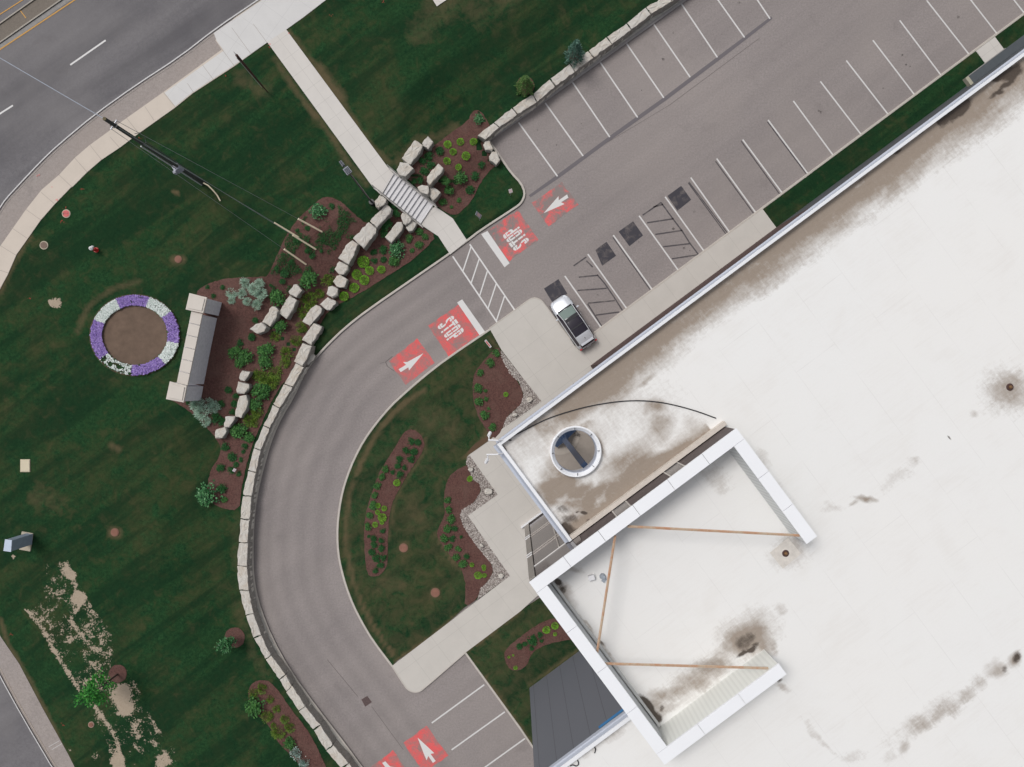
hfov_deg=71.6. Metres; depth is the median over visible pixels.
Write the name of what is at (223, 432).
boulder
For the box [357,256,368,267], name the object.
lime shrub
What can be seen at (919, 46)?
parking line
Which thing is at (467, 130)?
mulch bed
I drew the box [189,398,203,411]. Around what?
sage plant
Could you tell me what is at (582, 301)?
parking line
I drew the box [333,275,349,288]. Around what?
boulder
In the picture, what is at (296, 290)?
boulder
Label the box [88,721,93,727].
manhole
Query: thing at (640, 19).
wall block
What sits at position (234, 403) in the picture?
dark shrub
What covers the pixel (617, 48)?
lot kerb
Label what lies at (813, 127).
parking line
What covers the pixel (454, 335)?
stop letter
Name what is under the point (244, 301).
sage plant
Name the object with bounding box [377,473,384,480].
leafy shrub
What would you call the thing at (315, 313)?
boulder
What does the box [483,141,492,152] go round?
boulder
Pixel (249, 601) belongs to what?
wall block
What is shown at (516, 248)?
stop letter
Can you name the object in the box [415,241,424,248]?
leafy shrub
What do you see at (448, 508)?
leafy shrub
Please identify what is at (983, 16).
parking line
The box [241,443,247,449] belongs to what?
dark shrub
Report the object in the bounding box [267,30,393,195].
path
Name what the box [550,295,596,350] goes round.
parked car
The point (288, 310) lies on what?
boulder
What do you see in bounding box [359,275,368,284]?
lime shrub
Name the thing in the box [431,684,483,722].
parking line
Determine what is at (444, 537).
leafy shrub
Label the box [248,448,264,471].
wall block
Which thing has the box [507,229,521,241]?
stop letter
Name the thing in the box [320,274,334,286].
olive shrub
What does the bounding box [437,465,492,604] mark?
mulch bed
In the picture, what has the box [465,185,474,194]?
dark shrub
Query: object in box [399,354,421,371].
arrow marking
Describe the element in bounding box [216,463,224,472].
dark shrub
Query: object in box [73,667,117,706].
sapling tree
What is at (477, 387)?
leafy shrub
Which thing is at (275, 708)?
olive shrub
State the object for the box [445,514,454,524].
leafy shrub
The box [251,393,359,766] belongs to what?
wall footing
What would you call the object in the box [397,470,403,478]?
dark shrub
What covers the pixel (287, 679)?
wall block
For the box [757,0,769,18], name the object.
parking line
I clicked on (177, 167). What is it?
utility pole
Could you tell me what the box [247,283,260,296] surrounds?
sage plant
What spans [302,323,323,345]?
boulder
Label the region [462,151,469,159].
lime shrub
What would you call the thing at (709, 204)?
parking line
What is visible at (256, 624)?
wall block
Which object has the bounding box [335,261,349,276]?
boulder
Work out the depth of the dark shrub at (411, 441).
58.69 m
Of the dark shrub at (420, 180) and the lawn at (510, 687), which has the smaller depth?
the dark shrub at (420, 180)
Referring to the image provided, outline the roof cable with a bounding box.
[509,400,715,440]
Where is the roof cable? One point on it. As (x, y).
(612, 402)
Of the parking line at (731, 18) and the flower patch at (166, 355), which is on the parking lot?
the parking line at (731, 18)
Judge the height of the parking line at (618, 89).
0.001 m
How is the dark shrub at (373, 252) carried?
on the mulch bed at (234, 323)
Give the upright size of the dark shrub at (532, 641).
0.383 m
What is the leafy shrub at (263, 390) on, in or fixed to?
on the mulch bed at (234, 323)
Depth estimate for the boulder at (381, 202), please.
57.08 m
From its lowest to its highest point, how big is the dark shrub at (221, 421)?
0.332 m
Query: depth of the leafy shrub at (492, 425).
58.65 m
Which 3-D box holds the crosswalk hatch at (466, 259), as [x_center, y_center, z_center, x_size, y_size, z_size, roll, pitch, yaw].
[-3.747,-10.333,58.987,0.106,0.001,2.162,18,90,0]
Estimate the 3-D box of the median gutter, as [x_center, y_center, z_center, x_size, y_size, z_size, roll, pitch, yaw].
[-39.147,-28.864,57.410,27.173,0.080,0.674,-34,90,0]
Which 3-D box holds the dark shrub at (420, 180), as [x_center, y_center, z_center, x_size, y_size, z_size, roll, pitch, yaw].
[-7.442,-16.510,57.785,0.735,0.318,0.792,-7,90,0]
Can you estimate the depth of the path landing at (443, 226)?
58.83 m
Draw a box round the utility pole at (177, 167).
[0,58,321,264]
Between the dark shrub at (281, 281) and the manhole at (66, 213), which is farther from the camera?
the dark shrub at (281, 281)
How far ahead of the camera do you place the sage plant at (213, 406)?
57.47 m
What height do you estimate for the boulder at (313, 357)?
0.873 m
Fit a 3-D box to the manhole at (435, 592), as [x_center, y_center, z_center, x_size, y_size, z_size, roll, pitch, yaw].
[-6.355,17.330,58.853,0.798,0.133,0.798,0,90,0]
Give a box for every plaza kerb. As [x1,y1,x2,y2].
[391,653,464,692]
[490,297,575,346]
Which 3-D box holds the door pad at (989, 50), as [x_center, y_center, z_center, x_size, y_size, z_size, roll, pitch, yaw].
[39.851,-27.338,58.950,1.956,0.200,2.022,-37,90,0]
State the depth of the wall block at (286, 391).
57.82 m
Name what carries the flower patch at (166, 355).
on the flower bed soil
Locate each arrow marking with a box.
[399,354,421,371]
[418,738,434,761]
[544,195,567,212]
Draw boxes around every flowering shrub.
[289,746,300,761]
[298,756,309,766]
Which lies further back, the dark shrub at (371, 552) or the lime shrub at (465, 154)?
the dark shrub at (371, 552)
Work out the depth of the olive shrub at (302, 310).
58.62 m
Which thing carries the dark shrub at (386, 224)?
on the mulch bed at (234, 323)
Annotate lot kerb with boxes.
[465,653,532,747]
[490,0,685,140]
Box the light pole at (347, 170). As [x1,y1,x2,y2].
[339,161,374,205]
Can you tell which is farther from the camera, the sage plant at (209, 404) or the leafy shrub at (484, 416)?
the leafy shrub at (484, 416)
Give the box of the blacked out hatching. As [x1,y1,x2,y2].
[573,202,698,325]
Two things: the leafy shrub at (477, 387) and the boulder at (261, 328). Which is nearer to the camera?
the boulder at (261, 328)
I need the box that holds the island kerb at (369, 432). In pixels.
[336,328,489,665]
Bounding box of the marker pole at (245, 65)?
[233,51,267,91]
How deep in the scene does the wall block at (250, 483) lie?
57.83 m
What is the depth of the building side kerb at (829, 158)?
58.84 m
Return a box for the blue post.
[555,430,587,467]
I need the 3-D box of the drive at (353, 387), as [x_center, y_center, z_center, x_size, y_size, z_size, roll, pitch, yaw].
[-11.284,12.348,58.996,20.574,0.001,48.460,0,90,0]
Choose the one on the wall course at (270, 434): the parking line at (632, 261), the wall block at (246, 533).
the wall block at (246, 533)
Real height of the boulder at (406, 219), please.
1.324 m
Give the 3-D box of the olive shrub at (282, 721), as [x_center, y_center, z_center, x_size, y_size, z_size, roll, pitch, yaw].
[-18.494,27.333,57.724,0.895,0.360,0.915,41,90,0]
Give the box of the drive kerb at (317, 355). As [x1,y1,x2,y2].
[252,141,525,766]
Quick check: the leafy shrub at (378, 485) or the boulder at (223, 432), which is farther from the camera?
the leafy shrub at (378, 485)
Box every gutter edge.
[0,34,213,212]
[0,668,56,766]
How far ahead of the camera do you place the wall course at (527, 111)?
58.59 m
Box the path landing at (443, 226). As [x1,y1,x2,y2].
[421,206,466,254]
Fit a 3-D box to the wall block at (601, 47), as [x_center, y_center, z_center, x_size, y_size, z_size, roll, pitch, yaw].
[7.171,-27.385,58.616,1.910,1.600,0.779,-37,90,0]
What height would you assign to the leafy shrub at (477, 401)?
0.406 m
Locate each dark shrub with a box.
[210,412,221,425]
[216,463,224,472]
[217,483,226,493]
[218,416,224,427]
[220,441,229,450]
[224,386,231,393]
[227,451,236,461]
[227,467,233,474]
[231,400,236,407]
[236,339,243,345]
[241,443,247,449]
[248,332,254,340]
[278,279,285,283]
[279,269,288,277]
[293,237,300,244]
[368,549,375,555]
[369,257,377,263]
[370,249,376,255]
[370,542,376,548]
[372,553,379,561]
[376,562,384,567]
[377,544,384,551]
[378,245,386,253]
[379,256,386,262]
[380,230,387,237]
[380,553,386,561]
[381,219,392,230]
[392,208,400,218]
[396,456,402,463]
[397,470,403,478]
[402,447,409,454]
[407,437,414,444]
[407,456,414,462]
[409,447,417,455]
[414,439,420,445]
[417,177,424,183]
[418,157,426,164]
[419,166,429,176]
[424,150,433,160]
[426,161,436,168]
[436,146,443,154]
[449,534,455,541]
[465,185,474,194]
[470,171,479,180]
[478,161,485,168]
[526,634,537,647]
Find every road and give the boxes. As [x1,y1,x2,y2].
[0,0,255,205]
[0,678,50,766]
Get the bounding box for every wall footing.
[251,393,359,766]
[558,0,681,88]
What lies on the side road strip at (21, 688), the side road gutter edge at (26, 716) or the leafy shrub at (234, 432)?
the side road gutter edge at (26, 716)
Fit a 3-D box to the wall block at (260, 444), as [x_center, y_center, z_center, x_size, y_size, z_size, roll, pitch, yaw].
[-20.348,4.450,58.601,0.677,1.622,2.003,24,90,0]
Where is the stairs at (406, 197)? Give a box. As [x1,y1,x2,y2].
[371,165,436,227]
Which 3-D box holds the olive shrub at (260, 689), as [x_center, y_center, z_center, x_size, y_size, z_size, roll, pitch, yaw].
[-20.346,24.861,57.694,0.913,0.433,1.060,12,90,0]
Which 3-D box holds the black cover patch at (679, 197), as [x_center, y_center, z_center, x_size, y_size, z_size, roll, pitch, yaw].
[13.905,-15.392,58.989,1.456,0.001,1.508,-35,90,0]
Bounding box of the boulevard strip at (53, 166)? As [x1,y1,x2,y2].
[0,17,233,245]
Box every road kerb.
[0,0,257,207]
[0,676,52,766]
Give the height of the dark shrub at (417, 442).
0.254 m
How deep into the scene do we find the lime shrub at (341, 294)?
58.66 m
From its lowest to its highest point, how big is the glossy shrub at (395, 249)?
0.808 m
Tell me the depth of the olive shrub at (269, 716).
57.65 m
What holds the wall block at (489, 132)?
on the wall course at (527, 111)
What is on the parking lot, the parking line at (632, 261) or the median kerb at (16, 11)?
the parking line at (632, 261)
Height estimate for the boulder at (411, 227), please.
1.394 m
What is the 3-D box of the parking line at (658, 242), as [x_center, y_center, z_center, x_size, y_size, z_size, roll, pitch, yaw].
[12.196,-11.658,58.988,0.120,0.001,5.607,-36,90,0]
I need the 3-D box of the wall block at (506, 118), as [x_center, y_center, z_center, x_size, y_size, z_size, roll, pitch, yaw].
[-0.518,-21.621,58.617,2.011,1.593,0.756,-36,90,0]
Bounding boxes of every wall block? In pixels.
[237,541,252,565]
[237,564,252,589]
[239,518,253,542]
[240,589,256,614]
[241,495,255,519]
[243,471,259,495]
[246,609,264,637]
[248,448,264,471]
[254,426,271,449]
[254,632,274,657]
[264,405,281,427]
[266,650,288,678]
[274,384,294,407]
[280,670,294,690]
[285,363,305,386]
[286,680,308,709]
[299,702,322,728]
[314,720,335,749]
[327,739,351,766]
[346,758,358,766]
[478,123,498,142]
[494,109,517,129]
[513,95,536,116]
[533,80,554,105]
[551,64,573,89]
[571,52,592,76]
[589,38,611,59]
[607,24,630,49]
[627,8,649,35]
[647,0,671,19]
[670,0,678,6]
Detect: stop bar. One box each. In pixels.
[457,300,484,334]
[481,231,508,266]
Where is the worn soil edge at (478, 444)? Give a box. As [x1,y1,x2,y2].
[468,436,492,453]
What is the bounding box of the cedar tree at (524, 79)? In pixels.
[513,74,534,96]
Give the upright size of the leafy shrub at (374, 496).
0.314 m
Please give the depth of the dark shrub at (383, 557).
58.69 m
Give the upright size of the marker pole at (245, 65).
6.950 m
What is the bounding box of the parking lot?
[394,0,1023,766]
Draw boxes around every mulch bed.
[172,197,433,509]
[248,680,325,766]
[364,429,424,576]
[408,110,494,214]
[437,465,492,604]
[472,348,522,437]
[504,618,570,670]
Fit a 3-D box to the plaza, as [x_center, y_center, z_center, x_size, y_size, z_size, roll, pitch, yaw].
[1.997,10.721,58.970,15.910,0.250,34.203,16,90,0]
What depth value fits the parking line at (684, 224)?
58.99 m
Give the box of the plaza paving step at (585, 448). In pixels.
[555,431,594,469]
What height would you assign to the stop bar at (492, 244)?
0.001 m
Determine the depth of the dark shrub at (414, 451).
58.68 m
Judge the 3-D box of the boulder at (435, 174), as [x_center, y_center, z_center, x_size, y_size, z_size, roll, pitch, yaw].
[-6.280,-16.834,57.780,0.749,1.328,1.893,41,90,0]
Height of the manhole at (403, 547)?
0.133 m
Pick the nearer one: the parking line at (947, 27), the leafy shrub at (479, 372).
the leafy shrub at (479, 372)
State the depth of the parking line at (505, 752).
58.99 m
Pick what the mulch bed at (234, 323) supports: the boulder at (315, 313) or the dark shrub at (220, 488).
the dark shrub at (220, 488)
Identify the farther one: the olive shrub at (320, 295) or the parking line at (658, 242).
the parking line at (658, 242)
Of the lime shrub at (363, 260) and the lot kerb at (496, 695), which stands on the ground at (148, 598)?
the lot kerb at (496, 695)
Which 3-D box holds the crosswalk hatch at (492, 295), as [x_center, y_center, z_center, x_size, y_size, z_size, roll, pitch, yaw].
[-1.644,-7.283,58.987,0.106,0.001,2.162,18,90,0]
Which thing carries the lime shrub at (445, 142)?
on the mulch bed at (467, 130)
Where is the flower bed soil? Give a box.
[102,305,168,365]
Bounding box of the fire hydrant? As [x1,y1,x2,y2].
[89,246,98,252]
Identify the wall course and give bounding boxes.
[250,367,334,741]
[488,15,652,140]
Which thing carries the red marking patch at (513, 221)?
on the parking lot
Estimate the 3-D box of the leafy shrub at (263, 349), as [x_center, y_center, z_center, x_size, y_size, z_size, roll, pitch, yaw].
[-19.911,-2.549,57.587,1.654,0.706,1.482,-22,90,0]
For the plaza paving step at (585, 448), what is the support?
on the plaza
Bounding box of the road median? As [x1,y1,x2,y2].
[0,0,57,40]
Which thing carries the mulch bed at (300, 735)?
on the ground at (148, 598)
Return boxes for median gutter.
[0,0,70,47]
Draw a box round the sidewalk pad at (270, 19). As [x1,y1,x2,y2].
[165,0,324,105]
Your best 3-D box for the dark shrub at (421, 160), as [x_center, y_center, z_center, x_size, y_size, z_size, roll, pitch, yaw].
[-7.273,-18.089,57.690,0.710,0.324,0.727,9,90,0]
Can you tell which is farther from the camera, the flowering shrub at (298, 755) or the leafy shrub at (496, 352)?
the leafy shrub at (496, 352)
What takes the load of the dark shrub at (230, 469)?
on the mulch bed at (234, 323)
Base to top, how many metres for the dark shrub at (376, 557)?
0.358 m
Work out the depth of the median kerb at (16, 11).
57.28 m
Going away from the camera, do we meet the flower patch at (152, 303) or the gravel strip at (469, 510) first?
the flower patch at (152, 303)
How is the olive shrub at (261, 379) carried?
on the mulch bed at (234, 323)
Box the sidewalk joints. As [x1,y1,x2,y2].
[0,25,265,272]
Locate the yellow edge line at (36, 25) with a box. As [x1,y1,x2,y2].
[0,0,74,49]
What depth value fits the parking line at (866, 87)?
58.99 m
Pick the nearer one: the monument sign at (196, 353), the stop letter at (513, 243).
the monument sign at (196, 353)
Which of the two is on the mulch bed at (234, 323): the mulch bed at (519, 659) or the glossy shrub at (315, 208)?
the glossy shrub at (315, 208)
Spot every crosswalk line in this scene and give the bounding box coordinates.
[452,256,496,321]
[469,244,514,309]
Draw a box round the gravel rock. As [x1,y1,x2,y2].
[484,488,492,494]
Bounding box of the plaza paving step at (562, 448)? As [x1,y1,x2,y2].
[555,430,579,454]
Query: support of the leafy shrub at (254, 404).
on the mulch bed at (234, 323)
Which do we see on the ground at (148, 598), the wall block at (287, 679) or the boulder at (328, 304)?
the boulder at (328, 304)
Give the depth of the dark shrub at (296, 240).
57.21 m
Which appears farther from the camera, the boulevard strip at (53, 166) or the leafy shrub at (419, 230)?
the leafy shrub at (419, 230)
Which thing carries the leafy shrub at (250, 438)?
on the mulch bed at (234, 323)
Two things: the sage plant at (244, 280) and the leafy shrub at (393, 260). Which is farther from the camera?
the leafy shrub at (393, 260)
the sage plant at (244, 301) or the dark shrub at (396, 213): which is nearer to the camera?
the sage plant at (244, 301)
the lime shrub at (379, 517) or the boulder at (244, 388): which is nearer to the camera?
the boulder at (244, 388)
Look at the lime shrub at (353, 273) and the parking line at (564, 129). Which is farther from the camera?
the parking line at (564, 129)
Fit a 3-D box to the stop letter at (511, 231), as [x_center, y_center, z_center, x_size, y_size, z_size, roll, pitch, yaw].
[-0.080,-12.623,58.986,1.566,0.001,0.372,-37,90,0]
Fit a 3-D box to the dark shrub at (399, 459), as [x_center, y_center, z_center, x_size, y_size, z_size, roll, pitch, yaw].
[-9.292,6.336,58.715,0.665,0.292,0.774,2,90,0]
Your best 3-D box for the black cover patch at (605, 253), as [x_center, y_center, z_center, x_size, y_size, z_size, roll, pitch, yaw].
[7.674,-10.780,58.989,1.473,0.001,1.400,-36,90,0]
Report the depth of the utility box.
57.30 m
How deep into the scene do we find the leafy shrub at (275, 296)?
57.71 m
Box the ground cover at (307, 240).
[271,204,354,292]
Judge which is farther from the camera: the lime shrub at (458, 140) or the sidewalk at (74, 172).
the lime shrub at (458, 140)
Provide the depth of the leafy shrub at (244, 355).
57.36 m
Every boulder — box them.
[215,427,229,438]
[224,416,237,427]
[235,395,250,417]
[236,381,252,393]
[239,370,252,380]
[250,322,270,334]
[263,306,281,326]
[280,295,299,319]
[289,284,304,297]
[294,343,315,366]
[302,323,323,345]
[303,305,324,325]
[307,354,316,364]
[320,297,337,310]
[327,286,339,298]
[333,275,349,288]
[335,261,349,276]
[338,240,359,266]
[353,222,377,250]
[370,204,392,229]
[375,195,388,210]
[385,222,404,243]
[397,162,414,179]
[401,213,411,226]
[402,140,423,166]
[406,220,416,233]
[418,185,429,197]
[422,137,434,150]
[427,164,444,187]
[429,187,441,202]
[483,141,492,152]
[489,152,499,166]
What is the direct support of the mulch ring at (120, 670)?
on the ground at (148, 598)
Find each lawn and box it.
[338,330,522,664]
[466,598,578,744]
[763,51,983,226]
[995,16,1023,48]
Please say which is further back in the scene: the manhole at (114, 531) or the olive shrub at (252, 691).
the olive shrub at (252, 691)
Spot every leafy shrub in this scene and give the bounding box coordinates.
[228,345,241,359]
[229,421,248,439]
[235,359,245,368]
[237,348,253,363]
[243,431,254,442]
[244,693,265,718]
[249,398,262,411]
[250,381,270,401]
[256,342,275,357]
[257,355,272,370]
[268,289,285,307]
[273,319,287,334]
[282,736,296,750]
[298,270,318,290]
[364,522,371,530]
[366,512,373,518]
[369,500,376,510]
[371,491,377,498]
[373,483,380,489]
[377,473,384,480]
[381,465,388,472]
[388,256,399,266]
[405,235,412,242]
[415,227,423,234]
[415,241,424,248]
[421,233,428,239]
[439,198,447,205]
[439,534,447,542]
[441,175,449,186]
[443,524,451,532]
[444,185,454,194]
[444,497,450,502]
[444,543,452,551]
[445,505,451,513]
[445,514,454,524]
[452,554,459,560]
[454,170,467,183]
[458,559,467,567]
[473,383,482,393]
[474,398,483,405]
[476,369,483,376]
[479,410,489,419]
[486,358,494,367]
[489,423,495,430]
[492,349,499,356]
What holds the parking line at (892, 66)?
on the parking lot
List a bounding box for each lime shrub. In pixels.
[339,291,348,300]
[349,283,358,292]
[352,269,361,279]
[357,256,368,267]
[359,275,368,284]
[365,266,373,274]
[377,266,384,272]
[378,513,385,521]
[393,479,400,485]
[443,157,450,164]
[444,140,451,148]
[449,148,456,154]
[457,138,463,145]
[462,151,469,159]
[474,571,481,578]
[542,626,549,633]
[551,623,558,629]
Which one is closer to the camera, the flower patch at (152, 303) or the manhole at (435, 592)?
the flower patch at (152, 303)
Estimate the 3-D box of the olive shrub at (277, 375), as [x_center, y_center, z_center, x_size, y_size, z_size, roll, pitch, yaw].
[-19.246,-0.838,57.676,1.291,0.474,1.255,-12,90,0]
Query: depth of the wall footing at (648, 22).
58.87 m
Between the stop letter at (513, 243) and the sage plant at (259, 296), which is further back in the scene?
the stop letter at (513, 243)
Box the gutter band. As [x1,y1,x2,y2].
[0,17,234,211]
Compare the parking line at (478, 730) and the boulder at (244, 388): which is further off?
the parking line at (478, 730)
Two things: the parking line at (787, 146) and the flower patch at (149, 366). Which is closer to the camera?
the flower patch at (149, 366)
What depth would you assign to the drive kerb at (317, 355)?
58.85 m
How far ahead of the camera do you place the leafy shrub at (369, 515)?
58.66 m
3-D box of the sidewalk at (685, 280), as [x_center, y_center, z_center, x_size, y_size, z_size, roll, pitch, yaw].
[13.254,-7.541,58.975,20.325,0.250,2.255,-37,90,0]
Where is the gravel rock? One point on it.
(488, 491)
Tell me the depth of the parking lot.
59.00 m
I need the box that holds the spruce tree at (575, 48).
[564,39,585,67]
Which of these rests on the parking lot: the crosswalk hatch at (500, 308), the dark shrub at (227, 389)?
the crosswalk hatch at (500, 308)
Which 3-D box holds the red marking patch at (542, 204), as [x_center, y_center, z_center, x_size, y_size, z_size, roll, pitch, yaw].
[3.589,-14.923,58.989,3.102,0.001,2.427,-36,90,0]
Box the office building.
[484,35,1023,766]
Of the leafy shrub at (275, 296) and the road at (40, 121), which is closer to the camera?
the road at (40, 121)
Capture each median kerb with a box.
[0,0,32,23]
[0,0,60,42]
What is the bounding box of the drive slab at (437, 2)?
[433,0,444,5]
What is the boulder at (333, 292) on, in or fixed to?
on the ground at (148, 598)
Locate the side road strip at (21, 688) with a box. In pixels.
[0,636,73,766]
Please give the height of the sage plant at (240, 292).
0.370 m
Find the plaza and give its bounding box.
[393,299,612,691]
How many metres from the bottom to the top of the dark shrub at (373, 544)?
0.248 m
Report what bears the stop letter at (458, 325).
on the red marking patch at (452, 345)
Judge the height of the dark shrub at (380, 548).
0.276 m
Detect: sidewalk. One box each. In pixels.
[0,0,325,288]
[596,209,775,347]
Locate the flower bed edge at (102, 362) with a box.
[89,294,179,375]
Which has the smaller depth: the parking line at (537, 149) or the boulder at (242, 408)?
the boulder at (242, 408)
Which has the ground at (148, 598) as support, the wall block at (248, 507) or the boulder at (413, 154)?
the boulder at (413, 154)
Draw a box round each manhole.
[40,241,47,249]
[62,209,70,217]
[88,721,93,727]
[111,528,118,535]
[174,256,181,262]
[399,543,407,551]
[431,588,439,596]
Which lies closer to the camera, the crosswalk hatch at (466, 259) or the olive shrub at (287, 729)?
the olive shrub at (287, 729)
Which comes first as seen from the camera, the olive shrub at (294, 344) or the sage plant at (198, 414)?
the sage plant at (198, 414)
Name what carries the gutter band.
on the ground at (148, 598)
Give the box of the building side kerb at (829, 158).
[593,13,1023,333]
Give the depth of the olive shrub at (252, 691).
57.68 m
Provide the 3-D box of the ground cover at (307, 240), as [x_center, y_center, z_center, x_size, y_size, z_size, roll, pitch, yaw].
[-16.334,-10.690,57.900,4.438,1.440,8.882,33,90,0]
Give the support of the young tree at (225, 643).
on the mulch ring at (237, 634)
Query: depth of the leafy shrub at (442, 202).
58.66 m
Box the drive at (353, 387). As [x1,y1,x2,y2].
[254,242,499,766]
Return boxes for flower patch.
[89,319,107,358]
[92,299,120,322]
[98,354,131,374]
[116,294,148,308]
[131,357,165,375]
[146,297,170,316]
[158,341,177,364]
[161,312,179,342]
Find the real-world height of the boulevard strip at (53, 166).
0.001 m
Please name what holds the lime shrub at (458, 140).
on the mulch bed at (467, 130)
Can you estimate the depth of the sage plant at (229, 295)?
57.23 m
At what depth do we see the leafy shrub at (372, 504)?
58.66 m
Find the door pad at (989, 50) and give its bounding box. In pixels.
[976,37,1003,62]
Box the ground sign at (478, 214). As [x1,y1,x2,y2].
[475,211,481,220]
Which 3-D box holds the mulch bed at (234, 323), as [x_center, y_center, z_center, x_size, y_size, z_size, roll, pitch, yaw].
[-19.744,-4.418,58.105,12.796,1.480,28.451,36,90,0]
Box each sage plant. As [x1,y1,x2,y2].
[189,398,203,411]
[193,403,210,421]
[200,416,210,426]
[202,397,213,408]
[207,400,219,413]
[225,287,236,297]
[237,288,246,298]
[240,277,249,288]
[242,297,251,305]
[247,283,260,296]
[252,299,261,309]
[254,278,263,288]
[254,288,266,300]
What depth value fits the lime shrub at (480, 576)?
58.69 m
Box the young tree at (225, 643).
[216,634,236,655]
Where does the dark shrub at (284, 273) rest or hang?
on the mulch bed at (234, 323)
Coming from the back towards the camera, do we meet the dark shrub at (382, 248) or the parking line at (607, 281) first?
the parking line at (607, 281)
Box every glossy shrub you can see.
[195,479,222,506]
[308,203,328,219]
[389,239,405,258]
[473,113,483,124]
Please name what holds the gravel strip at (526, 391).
on the island lawn at (402, 610)
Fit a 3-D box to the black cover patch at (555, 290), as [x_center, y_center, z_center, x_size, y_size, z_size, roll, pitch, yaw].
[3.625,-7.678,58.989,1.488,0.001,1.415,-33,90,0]
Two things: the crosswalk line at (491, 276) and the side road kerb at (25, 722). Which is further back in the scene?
the crosswalk line at (491, 276)
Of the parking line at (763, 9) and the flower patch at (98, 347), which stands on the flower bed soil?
the flower patch at (98, 347)
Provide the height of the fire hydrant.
0.980 m
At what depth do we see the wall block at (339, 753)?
57.84 m
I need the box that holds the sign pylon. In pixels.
[3,531,32,551]
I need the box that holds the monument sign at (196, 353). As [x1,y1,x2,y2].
[166,293,221,401]
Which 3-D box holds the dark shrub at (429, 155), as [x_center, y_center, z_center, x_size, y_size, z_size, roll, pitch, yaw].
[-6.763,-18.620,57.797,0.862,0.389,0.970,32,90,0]
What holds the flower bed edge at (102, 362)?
on the ground at (148, 598)
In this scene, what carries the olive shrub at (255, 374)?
on the mulch bed at (234, 323)
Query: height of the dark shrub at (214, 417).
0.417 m
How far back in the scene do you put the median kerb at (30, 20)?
57.28 m
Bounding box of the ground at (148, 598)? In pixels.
[0,0,657,766]
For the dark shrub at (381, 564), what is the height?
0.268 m
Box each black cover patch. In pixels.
[544,279,566,300]
[596,242,615,265]
[619,222,642,245]
[668,186,690,210]
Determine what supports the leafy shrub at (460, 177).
on the mulch bed at (467, 130)
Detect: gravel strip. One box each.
[460,455,508,598]
[501,352,540,427]
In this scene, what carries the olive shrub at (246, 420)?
on the mulch bed at (234, 323)
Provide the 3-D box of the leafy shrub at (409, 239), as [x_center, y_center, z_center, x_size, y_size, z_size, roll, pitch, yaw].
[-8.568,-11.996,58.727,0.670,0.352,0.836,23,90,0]
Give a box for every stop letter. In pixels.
[438,316,453,328]
[441,319,457,332]
[444,324,459,336]
[446,328,463,340]
[503,227,519,238]
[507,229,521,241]
[509,234,524,246]
[513,238,528,250]
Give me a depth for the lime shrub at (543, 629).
58.70 m
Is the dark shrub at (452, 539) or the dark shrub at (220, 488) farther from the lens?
the dark shrub at (452, 539)
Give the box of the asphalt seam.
[529,17,771,196]
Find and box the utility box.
[20,459,29,471]
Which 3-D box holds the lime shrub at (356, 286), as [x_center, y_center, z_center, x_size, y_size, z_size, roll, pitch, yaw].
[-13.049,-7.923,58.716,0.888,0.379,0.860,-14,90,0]
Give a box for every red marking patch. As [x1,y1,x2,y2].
[372,750,403,766]
[389,339,434,384]
[404,726,447,766]
[428,305,478,356]
[488,210,537,260]
[532,182,577,225]
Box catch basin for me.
[361,696,370,706]
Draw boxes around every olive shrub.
[243,415,255,426]
[248,689,257,698]
[250,418,258,427]
[251,407,263,419]
[252,368,266,382]
[257,372,271,385]
[257,683,266,694]
[260,710,273,723]
[263,375,281,389]
[265,695,274,703]
[267,366,282,379]
[269,332,280,341]
[270,725,285,739]
[272,705,280,713]
[279,359,291,368]
[279,715,289,723]
[280,346,293,360]
[284,723,294,733]
[290,335,301,346]
[296,321,306,332]
[297,305,309,318]
[300,291,317,308]
[313,288,324,298]
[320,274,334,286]
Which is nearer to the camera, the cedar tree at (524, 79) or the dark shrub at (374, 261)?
the cedar tree at (524, 79)
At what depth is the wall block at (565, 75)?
57.86 m
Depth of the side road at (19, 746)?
57.38 m
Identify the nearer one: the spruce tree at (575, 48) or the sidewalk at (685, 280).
the spruce tree at (575, 48)
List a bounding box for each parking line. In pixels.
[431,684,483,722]
[451,711,504,749]
[485,738,524,766]
[518,122,557,175]
[545,103,583,155]
[564,276,600,326]
[572,82,609,136]
[587,254,626,307]
[600,62,637,116]
[613,235,651,288]
[626,43,663,97]
[639,215,677,269]
[653,24,690,77]
[665,197,703,249]
[681,4,717,56]
[691,177,728,231]
[716,158,755,211]
[717,0,744,36]
[742,140,781,191]
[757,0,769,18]
[768,120,807,172]
[793,101,832,154]
[820,81,860,133]
[846,60,887,113]
[872,40,913,93]
[899,20,940,73]
[926,0,968,53]
[970,0,996,32]
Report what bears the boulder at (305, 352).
on the ground at (148, 598)
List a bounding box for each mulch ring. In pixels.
[108,665,126,682]
[225,627,244,647]
[517,78,534,94]
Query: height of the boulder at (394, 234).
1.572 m
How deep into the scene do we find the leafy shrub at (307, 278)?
57.99 m
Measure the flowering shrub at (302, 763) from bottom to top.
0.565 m
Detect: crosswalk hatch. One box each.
[462,247,470,270]
[471,259,479,283]
[479,271,487,295]
[488,284,496,307]
[496,296,504,320]
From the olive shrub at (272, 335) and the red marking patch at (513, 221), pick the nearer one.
the olive shrub at (272, 335)
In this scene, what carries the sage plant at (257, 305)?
on the mulch bed at (234, 323)

